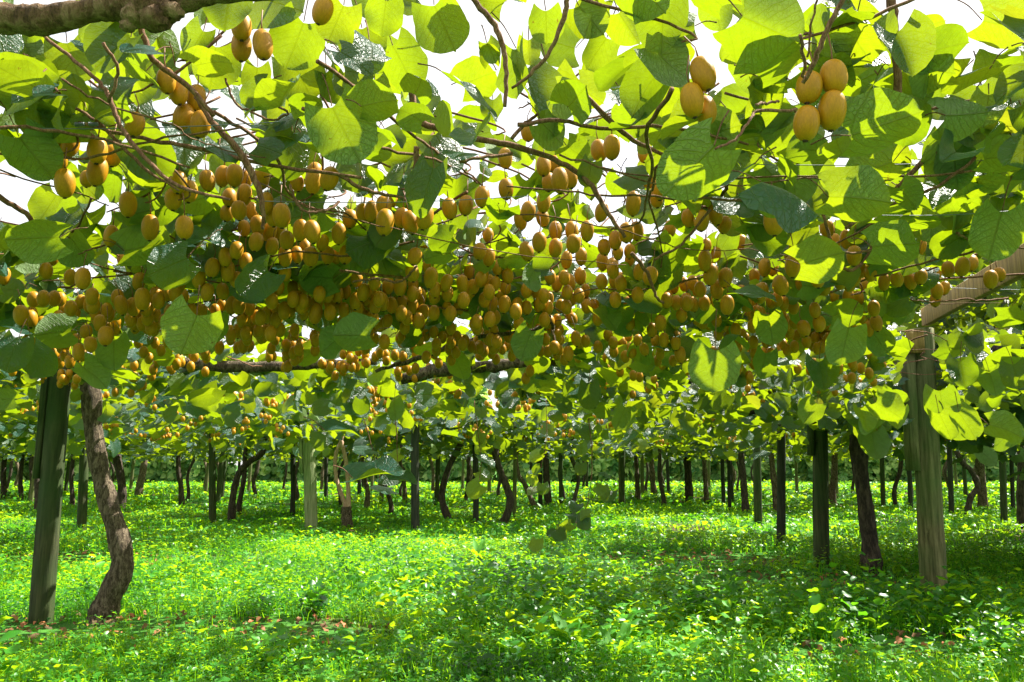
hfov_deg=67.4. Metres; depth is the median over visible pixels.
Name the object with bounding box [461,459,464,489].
trellis post
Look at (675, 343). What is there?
kiwifruit
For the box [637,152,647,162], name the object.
kiwifruit
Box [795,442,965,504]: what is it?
kiwi vine
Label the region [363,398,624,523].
kiwi vine
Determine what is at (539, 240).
kiwifruit
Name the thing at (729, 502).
trellis post
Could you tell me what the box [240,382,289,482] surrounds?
shelter tree
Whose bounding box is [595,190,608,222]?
kiwifruit
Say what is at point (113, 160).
kiwifruit
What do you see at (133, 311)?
kiwifruit
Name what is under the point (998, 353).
kiwi vine
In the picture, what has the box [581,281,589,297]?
kiwifruit
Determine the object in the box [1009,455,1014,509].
trellis post
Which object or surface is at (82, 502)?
trellis post
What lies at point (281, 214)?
kiwifruit
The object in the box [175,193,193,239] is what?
kiwifruit
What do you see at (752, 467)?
kiwi vine
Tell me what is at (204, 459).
kiwi vine
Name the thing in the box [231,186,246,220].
kiwifruit
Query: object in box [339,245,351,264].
kiwifruit
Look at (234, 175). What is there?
kiwifruit
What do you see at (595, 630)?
dock plant
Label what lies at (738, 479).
kiwi vine
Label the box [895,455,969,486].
kiwi vine
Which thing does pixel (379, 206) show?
kiwifruit
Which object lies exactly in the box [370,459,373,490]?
trellis post
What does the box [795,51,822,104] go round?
kiwifruit
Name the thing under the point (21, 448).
kiwi vine
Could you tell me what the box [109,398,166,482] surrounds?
shelter tree
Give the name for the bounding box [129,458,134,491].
trellis post
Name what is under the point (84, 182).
kiwifruit
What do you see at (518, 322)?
kiwifruit
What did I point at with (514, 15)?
sky
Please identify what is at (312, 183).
kiwifruit
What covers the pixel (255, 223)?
kiwifruit
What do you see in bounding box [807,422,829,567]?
trellis post
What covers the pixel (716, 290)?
kiwifruit
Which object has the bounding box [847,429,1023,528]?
kiwi vine
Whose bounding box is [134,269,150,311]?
kiwifruit
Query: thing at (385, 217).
kiwifruit
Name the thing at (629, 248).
kiwifruit
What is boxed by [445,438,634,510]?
kiwi vine
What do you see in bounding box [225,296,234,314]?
kiwifruit
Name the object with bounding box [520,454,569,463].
kiwi vine
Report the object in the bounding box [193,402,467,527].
grafted vine
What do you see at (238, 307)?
kiwifruit
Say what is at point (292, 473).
trellis post
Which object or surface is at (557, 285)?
kiwifruit
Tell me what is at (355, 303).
kiwifruit
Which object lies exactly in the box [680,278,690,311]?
kiwifruit
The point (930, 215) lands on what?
trellis wire
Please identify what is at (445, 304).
kiwifruit
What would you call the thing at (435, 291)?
kiwifruit
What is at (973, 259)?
kiwifruit
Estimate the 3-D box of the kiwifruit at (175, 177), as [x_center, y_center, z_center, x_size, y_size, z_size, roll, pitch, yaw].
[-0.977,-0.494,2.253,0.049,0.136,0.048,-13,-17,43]
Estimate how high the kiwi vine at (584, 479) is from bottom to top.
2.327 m
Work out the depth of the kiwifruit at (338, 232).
2.59 m
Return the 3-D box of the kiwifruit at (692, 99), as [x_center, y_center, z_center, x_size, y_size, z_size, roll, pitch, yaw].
[0.357,-0.507,1.540,0.044,0.130,0.048,-2,-8,-34]
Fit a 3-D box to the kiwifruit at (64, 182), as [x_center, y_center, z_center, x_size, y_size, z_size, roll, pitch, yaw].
[-1.156,-0.434,1.986,0.050,0.136,0.052,-2,-4,-8]
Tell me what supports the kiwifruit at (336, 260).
attached to the kiwi vine at (114, 50)
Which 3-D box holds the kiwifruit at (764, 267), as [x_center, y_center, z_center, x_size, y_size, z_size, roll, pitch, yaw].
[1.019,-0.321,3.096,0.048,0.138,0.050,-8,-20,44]
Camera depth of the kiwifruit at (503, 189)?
2.36 m
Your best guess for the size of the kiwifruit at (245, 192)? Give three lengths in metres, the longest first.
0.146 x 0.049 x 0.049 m
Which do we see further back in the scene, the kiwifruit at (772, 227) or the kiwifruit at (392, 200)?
the kiwifruit at (392, 200)
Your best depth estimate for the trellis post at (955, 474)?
35.20 m
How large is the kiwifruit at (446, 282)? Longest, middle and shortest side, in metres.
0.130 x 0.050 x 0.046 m
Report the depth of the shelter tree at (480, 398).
47.52 m
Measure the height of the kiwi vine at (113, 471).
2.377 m
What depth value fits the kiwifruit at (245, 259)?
2.74 m
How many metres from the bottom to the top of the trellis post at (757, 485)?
1.980 m
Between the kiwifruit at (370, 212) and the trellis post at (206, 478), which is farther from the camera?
the trellis post at (206, 478)
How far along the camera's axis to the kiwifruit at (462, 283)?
3.02 m
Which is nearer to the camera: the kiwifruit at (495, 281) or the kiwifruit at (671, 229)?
the kiwifruit at (671, 229)
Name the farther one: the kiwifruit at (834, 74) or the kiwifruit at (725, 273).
the kiwifruit at (725, 273)
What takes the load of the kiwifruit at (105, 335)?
hanging from the kiwi vine at (114, 50)
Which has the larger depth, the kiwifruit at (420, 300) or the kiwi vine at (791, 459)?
the kiwi vine at (791, 459)
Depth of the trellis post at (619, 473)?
21.44 m
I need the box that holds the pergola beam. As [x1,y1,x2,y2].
[921,243,1023,325]
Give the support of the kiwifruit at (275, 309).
hanging from the kiwi vine at (114, 50)
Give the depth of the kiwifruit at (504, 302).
3.16 m
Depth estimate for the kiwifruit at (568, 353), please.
3.52 m
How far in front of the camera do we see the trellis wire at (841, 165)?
2.05 m
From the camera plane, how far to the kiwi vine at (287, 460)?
30.89 m
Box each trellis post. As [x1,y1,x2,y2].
[28,368,70,623]
[29,462,33,501]
[64,461,70,495]
[76,446,88,529]
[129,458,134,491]
[204,453,208,493]
[209,433,215,522]
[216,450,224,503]
[221,454,227,498]
[247,464,251,491]
[290,452,294,515]
[298,427,317,529]
[324,457,327,496]
[357,459,360,495]
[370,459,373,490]
[379,474,383,500]
[411,424,419,533]
[434,447,440,504]
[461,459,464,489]
[472,445,478,524]
[487,456,491,495]
[512,444,516,516]
[538,444,542,505]
[559,453,562,505]
[585,461,588,488]
[618,452,620,503]
[620,451,624,503]
[640,455,643,493]
[666,455,669,492]
[707,460,710,487]
[720,458,725,505]
[727,459,731,509]
[731,460,733,500]
[753,427,762,525]
[776,424,785,547]
[794,456,798,491]
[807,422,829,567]
[828,460,829,483]
[836,481,838,498]
[880,458,885,505]
[890,325,947,596]
[907,471,912,510]
[946,440,954,518]
[953,457,957,488]
[961,455,967,496]
[999,452,1007,521]
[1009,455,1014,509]
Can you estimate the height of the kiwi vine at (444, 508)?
2.378 m
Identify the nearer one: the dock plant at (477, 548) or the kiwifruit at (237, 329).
the kiwifruit at (237, 329)
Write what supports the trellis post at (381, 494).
on the ground at (890, 639)
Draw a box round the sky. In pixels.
[0,0,1020,465]
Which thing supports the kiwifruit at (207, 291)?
hanging from the kiwi vine at (114, 50)
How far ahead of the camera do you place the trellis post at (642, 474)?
26.36 m
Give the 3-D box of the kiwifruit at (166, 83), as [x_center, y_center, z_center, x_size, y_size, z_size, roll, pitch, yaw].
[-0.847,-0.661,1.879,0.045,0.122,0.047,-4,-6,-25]
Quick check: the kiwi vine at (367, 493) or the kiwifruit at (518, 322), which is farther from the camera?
the kiwi vine at (367, 493)
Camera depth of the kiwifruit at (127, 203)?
2.35 m
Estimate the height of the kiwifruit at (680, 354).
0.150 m
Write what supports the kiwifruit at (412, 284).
attached to the kiwi vine at (114, 50)
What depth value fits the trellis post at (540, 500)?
21.38 m
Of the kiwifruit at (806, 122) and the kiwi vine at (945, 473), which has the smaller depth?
the kiwifruit at (806, 122)
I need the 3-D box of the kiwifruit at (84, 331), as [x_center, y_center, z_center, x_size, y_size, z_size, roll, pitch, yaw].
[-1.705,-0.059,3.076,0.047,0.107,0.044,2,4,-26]
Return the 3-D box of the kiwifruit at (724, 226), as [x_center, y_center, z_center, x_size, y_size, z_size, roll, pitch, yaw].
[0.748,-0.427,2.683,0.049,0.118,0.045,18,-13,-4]
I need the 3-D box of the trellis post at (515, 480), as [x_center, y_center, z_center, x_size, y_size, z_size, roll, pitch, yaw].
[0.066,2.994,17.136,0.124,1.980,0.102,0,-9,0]
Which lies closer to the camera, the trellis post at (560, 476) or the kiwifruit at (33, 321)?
the kiwifruit at (33, 321)
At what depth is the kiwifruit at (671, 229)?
2.93 m
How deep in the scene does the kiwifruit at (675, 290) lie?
3.27 m
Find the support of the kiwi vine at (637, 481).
on the ground at (890, 639)
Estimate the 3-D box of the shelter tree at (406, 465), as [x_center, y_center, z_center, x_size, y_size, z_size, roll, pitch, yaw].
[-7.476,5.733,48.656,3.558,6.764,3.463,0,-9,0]
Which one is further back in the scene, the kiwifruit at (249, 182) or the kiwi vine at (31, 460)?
the kiwi vine at (31, 460)
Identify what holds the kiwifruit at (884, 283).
hanging from the kiwi vine at (908, 82)
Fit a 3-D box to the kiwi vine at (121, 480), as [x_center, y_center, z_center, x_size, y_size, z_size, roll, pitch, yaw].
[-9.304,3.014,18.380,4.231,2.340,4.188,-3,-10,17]
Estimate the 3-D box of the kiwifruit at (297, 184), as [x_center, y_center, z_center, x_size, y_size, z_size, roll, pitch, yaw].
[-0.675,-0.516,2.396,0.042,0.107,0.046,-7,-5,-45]
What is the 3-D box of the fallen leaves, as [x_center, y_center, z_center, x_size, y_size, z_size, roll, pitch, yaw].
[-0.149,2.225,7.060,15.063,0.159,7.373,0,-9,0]
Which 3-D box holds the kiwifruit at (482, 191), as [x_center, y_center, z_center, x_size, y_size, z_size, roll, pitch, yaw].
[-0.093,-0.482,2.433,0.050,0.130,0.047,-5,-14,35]
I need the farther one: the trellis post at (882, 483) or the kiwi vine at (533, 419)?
the trellis post at (882, 483)
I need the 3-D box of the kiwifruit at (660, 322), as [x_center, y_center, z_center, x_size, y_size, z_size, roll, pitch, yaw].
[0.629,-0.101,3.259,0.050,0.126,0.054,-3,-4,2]
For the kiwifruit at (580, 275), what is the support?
hanging from the kiwi vine at (908, 82)
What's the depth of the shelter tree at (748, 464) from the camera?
46.76 m
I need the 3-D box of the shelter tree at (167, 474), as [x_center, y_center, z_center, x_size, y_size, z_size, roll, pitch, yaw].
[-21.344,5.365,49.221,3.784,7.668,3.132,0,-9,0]
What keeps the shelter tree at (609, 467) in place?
on the ground at (890, 639)
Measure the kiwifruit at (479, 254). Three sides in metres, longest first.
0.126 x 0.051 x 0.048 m
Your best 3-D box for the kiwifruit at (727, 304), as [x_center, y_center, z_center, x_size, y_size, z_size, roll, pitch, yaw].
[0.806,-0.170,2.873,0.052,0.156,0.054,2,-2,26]
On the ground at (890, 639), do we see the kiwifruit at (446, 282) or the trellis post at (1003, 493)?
the trellis post at (1003, 493)
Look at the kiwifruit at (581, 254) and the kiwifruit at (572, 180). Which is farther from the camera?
the kiwifruit at (581, 254)
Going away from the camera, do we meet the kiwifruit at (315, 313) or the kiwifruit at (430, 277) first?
the kiwifruit at (430, 277)
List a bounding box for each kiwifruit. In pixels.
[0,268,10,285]
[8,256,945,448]
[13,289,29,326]
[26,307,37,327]
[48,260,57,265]
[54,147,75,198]
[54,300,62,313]
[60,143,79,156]
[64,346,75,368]
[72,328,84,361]
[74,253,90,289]
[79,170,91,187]
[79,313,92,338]
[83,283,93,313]
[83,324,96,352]
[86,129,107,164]
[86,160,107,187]
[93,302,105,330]
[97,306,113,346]
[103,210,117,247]
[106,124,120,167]
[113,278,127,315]
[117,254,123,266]
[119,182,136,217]
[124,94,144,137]
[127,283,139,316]
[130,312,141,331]
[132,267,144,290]
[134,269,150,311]
[141,193,158,241]
[150,285,160,302]
[156,48,175,94]
[161,289,170,302]
[164,188,181,211]
[169,61,187,105]
[170,166,186,193]
[172,103,194,129]
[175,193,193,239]
[179,285,185,292]
[181,174,197,203]
[187,68,205,110]
[190,90,210,139]
[192,254,205,288]
[199,154,215,191]
[201,278,213,301]
[205,243,219,277]
[210,298,219,312]
[215,162,227,187]
[216,278,228,300]
[217,299,225,311]
[218,247,231,267]
[220,205,232,221]
[221,247,234,282]
[222,186,236,207]
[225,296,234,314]
[226,163,243,187]
[229,230,243,259]
[230,259,240,287]
[231,15,251,41]
[231,36,251,62]
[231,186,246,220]
[232,298,245,314]
[233,323,240,338]
[233,339,239,354]
[236,174,251,204]
[238,219,249,236]
[238,339,248,353]
[239,238,251,269]
[241,169,251,185]
[246,200,256,219]
[247,340,254,352]
[249,232,262,251]
[250,196,264,233]
[252,10,272,60]
[255,165,269,189]
[259,177,273,214]
[262,223,276,241]
[262,306,271,323]
[265,189,276,227]
[266,227,278,255]
[272,185,290,228]
[272,303,279,312]
[275,227,284,239]
[278,228,291,267]
[279,226,293,250]
[289,307,295,317]
[290,175,303,191]
[291,240,302,264]
[293,201,305,241]
[299,239,309,250]
[299,311,308,320]
[302,243,318,267]
[304,203,320,243]
[305,153,320,194]
[306,154,321,172]
[307,293,311,311]
[309,302,322,324]
[312,0,333,25]
[316,233,328,251]
[320,163,338,191]
[321,230,334,264]
[331,207,345,244]
[332,250,339,263]
[332,288,342,303]
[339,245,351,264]
[342,194,356,228]
[342,285,350,299]
[349,287,361,309]
[356,197,366,222]
[357,269,369,301]
[364,194,377,222]
[369,281,381,314]
[376,190,391,211]
[376,193,393,236]
[380,287,388,311]
[382,313,392,328]
[387,193,397,206]
[387,294,397,313]
[394,192,406,228]
[394,274,406,296]
[397,295,406,306]
[402,191,417,234]
[405,266,418,282]
[407,239,421,265]
[408,280,417,287]
[408,300,417,314]
[416,207,433,230]
[417,287,425,303]
[417,293,428,318]
[422,262,430,272]
[424,264,437,289]
[429,282,440,298]
[440,267,452,291]
[442,190,456,219]
[442,301,450,315]
[454,303,462,314]
[456,262,468,291]
[459,179,472,215]
[464,250,474,279]
[468,272,478,294]
[471,306,482,335]
[473,229,485,260]
[474,168,489,208]
[482,217,493,241]
[483,235,494,266]
[484,300,495,328]
[487,296,497,311]
[489,276,500,290]
[492,249,502,275]
[498,135,511,168]
[498,167,513,200]
[498,284,510,313]
[502,267,513,284]
[512,290,522,308]
[513,317,523,330]
[514,199,526,230]
[518,227,533,261]
[521,108,533,141]
[521,193,535,222]
[522,298,531,314]
[532,216,546,252]
[536,149,550,177]
[536,210,548,226]
[537,194,550,213]
[542,161,552,192]
[549,205,561,238]
[549,222,562,257]
[549,289,553,303]
[549,330,559,354]
[550,154,557,171]
[551,165,567,194]
[552,266,562,291]
[555,293,562,313]
[561,250,571,269]
[563,334,573,361]
[565,168,577,189]
[565,203,577,237]
[566,215,580,253]
[567,270,575,289]
[570,292,575,305]
[571,316,580,346]
[574,265,585,284]
[575,234,586,265]
[580,204,593,241]
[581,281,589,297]
[591,120,605,161]
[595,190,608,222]
[596,253,607,271]
[598,235,610,255]
[603,116,620,160]
[606,248,618,268]
[608,216,621,250]
[609,277,615,288]
[612,246,622,260]
[618,217,633,243]
[624,241,635,259]
[625,190,640,216]
[625,257,634,265]
[631,219,643,240]
[633,256,643,280]
[633,332,641,346]
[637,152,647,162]
[639,332,648,356]
[643,247,657,286]
[647,314,656,337]
[650,193,662,208]
[652,180,665,200]
[655,314,665,331]
[659,329,668,347]
[664,207,675,236]
[671,285,678,294]
[671,326,680,350]
[674,330,685,363]
[680,55,703,118]
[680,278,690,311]
[681,207,693,228]
[684,36,716,92]
[686,284,698,312]
[693,202,708,231]
[697,92,716,123]
[698,234,711,272]
[703,230,711,249]
[703,246,718,285]
[707,202,722,225]
[710,266,722,299]
[711,235,720,262]
[717,215,731,233]
[718,252,732,288]
[720,286,733,315]
[737,234,745,250]
[749,259,759,280]
[751,303,762,319]
[758,258,770,277]
[763,183,782,236]
[769,262,778,275]
[772,262,788,296]
[785,233,800,278]
[793,104,819,142]
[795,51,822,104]
[797,309,810,336]
[809,299,820,318]
[811,282,824,288]
[813,315,825,332]
[818,90,846,132]
[819,219,833,237]
[820,34,847,91]
[830,293,838,301]
[831,220,840,245]
[840,229,853,249]
[842,290,853,298]
[846,225,861,266]
[854,286,863,304]
[859,278,867,292]
[864,313,873,336]
[867,298,879,317]
[870,315,882,331]
[878,275,889,291]
[890,272,903,287]
[904,273,916,290]
[914,269,927,285]
[919,240,926,254]
[929,295,940,306]
[930,269,943,299]
[941,260,954,277]
[941,281,949,295]
[955,250,970,276]
[968,254,978,271]
[983,261,997,289]
[994,261,1005,281]
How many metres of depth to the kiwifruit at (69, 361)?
3.31 m
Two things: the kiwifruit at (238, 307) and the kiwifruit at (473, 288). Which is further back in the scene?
the kiwifruit at (238, 307)
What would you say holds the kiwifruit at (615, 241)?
hanging from the kiwi vine at (908, 82)
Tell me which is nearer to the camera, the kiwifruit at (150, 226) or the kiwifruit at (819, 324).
the kiwifruit at (150, 226)
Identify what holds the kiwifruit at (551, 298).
hanging from the kiwi vine at (114, 50)
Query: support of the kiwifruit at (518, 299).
hanging from the kiwi vine at (908, 82)
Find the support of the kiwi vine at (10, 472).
on the ground at (890, 639)
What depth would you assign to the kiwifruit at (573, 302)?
3.67 m
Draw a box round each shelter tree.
[0,456,29,481]
[24,458,66,480]
[64,459,92,482]
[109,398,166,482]
[151,455,189,481]
[183,377,236,482]
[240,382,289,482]
[274,383,328,482]
[328,382,376,482]
[371,396,413,480]
[419,384,454,482]
[440,380,498,482]
[501,394,542,481]
[536,376,584,482]
[581,358,634,482]
[625,455,673,481]
[669,457,720,481]
[717,457,765,481]
[761,455,799,481]
[792,455,852,482]
[838,457,890,481]
[884,456,914,481]
[941,458,974,482]
[985,460,1016,482]
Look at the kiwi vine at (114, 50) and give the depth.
2.01 m
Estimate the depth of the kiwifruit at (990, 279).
2.92 m
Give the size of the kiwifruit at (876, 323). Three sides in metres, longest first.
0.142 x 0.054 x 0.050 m
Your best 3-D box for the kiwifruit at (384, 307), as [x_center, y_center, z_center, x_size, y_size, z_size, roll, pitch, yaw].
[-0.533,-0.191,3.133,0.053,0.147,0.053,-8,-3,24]
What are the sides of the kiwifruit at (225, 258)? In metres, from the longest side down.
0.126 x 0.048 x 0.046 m
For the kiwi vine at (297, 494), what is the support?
on the ground at (890, 639)
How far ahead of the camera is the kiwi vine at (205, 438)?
16.96 m
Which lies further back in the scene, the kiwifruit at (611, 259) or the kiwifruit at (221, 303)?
the kiwifruit at (221, 303)
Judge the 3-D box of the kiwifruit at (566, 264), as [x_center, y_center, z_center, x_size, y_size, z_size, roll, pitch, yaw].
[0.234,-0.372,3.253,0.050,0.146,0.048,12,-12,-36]
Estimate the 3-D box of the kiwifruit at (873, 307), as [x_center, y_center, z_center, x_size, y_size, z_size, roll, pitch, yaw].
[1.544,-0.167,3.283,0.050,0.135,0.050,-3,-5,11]
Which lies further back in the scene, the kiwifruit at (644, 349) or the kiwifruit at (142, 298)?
the kiwifruit at (644, 349)
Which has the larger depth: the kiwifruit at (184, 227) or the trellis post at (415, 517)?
the trellis post at (415, 517)
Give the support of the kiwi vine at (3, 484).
on the ground at (890, 639)
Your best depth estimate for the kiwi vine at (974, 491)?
16.50 m
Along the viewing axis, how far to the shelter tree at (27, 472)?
48.36 m
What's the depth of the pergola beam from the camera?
5.06 m
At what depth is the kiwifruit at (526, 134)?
2.39 m
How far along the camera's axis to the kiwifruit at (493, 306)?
3.24 m
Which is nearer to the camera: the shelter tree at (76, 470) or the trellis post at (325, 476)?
the trellis post at (325, 476)
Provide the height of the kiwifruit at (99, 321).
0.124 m
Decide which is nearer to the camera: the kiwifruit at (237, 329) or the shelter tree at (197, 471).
the kiwifruit at (237, 329)
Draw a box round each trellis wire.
[41,121,281,128]
[257,196,526,202]
[758,160,983,165]
[881,211,1005,215]
[965,288,1018,289]
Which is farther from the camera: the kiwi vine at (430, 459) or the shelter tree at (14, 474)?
the shelter tree at (14, 474)
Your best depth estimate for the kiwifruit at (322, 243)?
2.75 m
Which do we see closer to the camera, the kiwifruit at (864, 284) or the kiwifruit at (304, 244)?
the kiwifruit at (304, 244)
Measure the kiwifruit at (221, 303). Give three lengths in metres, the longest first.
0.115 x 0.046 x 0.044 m
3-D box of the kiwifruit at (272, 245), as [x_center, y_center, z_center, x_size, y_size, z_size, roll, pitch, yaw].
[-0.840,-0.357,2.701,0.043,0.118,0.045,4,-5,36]
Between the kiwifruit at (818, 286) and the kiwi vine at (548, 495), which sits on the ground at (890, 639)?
the kiwi vine at (548, 495)
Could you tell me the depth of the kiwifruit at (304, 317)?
3.33 m
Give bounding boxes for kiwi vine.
[0,0,625,484]
[0,184,574,624]
[0,388,352,457]
[0,398,119,455]
[0,410,106,456]
[0,431,164,512]
[0,448,75,497]
[0,456,66,488]
[1,445,109,499]
[1,448,29,498]
[3,445,159,504]
[7,454,27,488]
[8,435,233,510]
[67,450,195,495]
[108,454,173,480]
[110,439,242,504]
[121,419,338,521]
[121,427,341,513]
[122,448,273,500]
[152,452,284,489]
[157,454,265,486]
[189,448,298,496]
[226,446,358,499]
[237,456,323,489]
[257,437,462,507]
[266,433,499,514]
[266,451,375,491]
[273,446,410,506]
[322,453,465,496]
[331,406,584,520]
[338,448,466,502]
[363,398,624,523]
[377,455,478,491]
[406,448,558,502]
[422,0,1023,444]
[422,456,479,480]
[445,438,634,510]
[461,187,1023,574]
[462,452,567,495]
[469,427,677,513]
[490,448,616,502]
[499,444,629,504]
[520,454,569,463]
[549,454,610,485]
[564,446,699,499]
[577,406,890,457]
[588,437,740,504]
[589,453,710,491]
[592,449,710,495]
[610,444,764,501]
[613,454,682,488]
[614,445,776,503]
[641,429,839,513]
[671,406,1018,459]
[676,454,797,491]
[677,431,869,511]
[699,453,786,481]
[709,453,804,486]
[761,445,898,503]
[763,449,893,461]
[765,450,898,462]
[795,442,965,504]
[796,419,1023,459]
[799,455,904,492]
[842,441,1006,514]
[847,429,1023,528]
[888,453,1007,484]
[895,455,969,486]
[941,444,994,507]
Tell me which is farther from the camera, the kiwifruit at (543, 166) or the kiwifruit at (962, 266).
the kiwifruit at (962, 266)
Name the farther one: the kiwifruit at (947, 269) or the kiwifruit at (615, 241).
the kiwifruit at (947, 269)
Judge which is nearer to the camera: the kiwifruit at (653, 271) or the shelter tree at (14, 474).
the kiwifruit at (653, 271)
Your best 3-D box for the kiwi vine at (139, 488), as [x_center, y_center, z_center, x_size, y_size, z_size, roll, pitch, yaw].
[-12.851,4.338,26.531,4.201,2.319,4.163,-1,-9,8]
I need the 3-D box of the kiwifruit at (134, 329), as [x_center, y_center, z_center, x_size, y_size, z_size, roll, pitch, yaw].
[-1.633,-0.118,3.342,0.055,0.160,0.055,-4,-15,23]
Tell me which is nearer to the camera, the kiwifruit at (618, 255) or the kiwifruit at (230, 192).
the kiwifruit at (230, 192)
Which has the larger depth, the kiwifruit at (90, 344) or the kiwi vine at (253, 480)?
the kiwi vine at (253, 480)
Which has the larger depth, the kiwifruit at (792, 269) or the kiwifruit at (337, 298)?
the kiwifruit at (337, 298)
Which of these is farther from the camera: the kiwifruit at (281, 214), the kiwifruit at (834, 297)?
the kiwifruit at (834, 297)
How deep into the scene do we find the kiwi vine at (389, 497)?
16.67 m
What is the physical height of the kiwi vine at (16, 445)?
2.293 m
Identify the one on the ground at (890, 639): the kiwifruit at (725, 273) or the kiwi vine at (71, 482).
the kiwi vine at (71, 482)
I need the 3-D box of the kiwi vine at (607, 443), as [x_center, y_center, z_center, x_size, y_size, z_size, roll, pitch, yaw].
[1.309,2.758,16.676,4.201,2.334,4.163,-6,-11,31]
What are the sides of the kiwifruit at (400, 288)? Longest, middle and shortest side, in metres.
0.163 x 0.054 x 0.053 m
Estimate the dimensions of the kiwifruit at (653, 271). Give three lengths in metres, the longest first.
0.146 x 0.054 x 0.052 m
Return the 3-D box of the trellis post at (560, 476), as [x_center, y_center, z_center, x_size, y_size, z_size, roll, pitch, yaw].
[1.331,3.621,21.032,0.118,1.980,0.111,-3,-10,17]
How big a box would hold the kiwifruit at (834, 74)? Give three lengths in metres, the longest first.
0.132 x 0.052 x 0.049 m
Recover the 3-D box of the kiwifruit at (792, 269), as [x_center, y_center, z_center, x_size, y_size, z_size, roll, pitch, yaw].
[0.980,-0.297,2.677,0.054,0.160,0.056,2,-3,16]
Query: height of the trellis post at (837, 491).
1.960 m
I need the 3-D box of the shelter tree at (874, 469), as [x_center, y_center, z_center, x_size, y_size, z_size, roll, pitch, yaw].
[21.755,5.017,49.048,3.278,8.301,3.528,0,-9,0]
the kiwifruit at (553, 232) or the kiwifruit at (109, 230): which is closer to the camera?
the kiwifruit at (109, 230)
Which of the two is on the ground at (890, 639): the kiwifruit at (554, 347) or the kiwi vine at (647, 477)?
the kiwi vine at (647, 477)
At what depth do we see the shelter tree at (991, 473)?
47.05 m
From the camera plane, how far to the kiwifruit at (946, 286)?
3.57 m
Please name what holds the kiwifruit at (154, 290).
hanging from the kiwi vine at (114, 50)
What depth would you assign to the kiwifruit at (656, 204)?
2.60 m
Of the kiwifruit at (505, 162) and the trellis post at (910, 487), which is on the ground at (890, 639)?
the trellis post at (910, 487)
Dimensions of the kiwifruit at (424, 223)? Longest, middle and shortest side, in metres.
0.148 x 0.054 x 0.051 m
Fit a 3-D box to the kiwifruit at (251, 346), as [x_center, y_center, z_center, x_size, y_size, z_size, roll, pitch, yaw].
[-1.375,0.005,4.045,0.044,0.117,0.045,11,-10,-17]
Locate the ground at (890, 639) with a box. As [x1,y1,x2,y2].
[0,466,1023,681]
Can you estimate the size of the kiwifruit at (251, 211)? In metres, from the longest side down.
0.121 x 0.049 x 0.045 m
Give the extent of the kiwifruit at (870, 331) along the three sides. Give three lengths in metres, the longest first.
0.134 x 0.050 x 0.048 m
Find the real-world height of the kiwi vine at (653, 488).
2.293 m
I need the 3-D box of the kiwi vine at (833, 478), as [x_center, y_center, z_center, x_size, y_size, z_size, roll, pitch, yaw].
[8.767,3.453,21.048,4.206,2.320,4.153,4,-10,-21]
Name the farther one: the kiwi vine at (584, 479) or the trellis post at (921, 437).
the kiwi vine at (584, 479)
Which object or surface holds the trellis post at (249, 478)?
on the ground at (890, 639)
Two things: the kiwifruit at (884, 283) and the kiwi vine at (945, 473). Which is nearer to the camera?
the kiwifruit at (884, 283)
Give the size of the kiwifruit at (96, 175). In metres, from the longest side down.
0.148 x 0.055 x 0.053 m
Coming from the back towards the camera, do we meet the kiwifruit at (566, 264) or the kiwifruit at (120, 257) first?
the kiwifruit at (120, 257)
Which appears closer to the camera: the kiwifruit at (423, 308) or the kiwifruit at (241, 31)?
the kiwifruit at (241, 31)
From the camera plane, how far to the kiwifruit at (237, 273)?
2.80 m
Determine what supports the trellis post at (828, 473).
on the ground at (890, 639)
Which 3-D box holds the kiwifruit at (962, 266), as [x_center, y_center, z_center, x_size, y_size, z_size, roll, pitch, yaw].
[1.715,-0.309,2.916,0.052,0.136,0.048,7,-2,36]
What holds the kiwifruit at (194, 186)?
hanging from the kiwi vine at (114, 50)
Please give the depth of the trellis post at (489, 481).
28.08 m
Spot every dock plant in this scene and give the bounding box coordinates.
[465,539,492,556]
[540,613,614,654]
[585,622,651,660]
[676,623,714,641]
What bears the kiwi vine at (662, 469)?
on the ground at (890, 639)
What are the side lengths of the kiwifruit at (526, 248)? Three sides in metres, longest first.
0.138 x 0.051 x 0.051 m
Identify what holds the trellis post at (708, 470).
on the ground at (890, 639)
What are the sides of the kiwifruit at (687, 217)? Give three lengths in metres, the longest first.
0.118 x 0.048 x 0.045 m
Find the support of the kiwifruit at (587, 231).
hanging from the kiwi vine at (908, 82)
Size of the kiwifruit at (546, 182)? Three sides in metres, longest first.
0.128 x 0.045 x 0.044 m
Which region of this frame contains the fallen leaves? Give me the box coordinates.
[1,542,1023,681]
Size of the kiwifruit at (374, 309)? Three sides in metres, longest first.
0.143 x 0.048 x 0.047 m
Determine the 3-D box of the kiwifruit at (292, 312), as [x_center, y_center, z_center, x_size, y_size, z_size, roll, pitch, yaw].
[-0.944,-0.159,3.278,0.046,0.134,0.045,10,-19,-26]
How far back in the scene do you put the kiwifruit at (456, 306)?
3.55 m

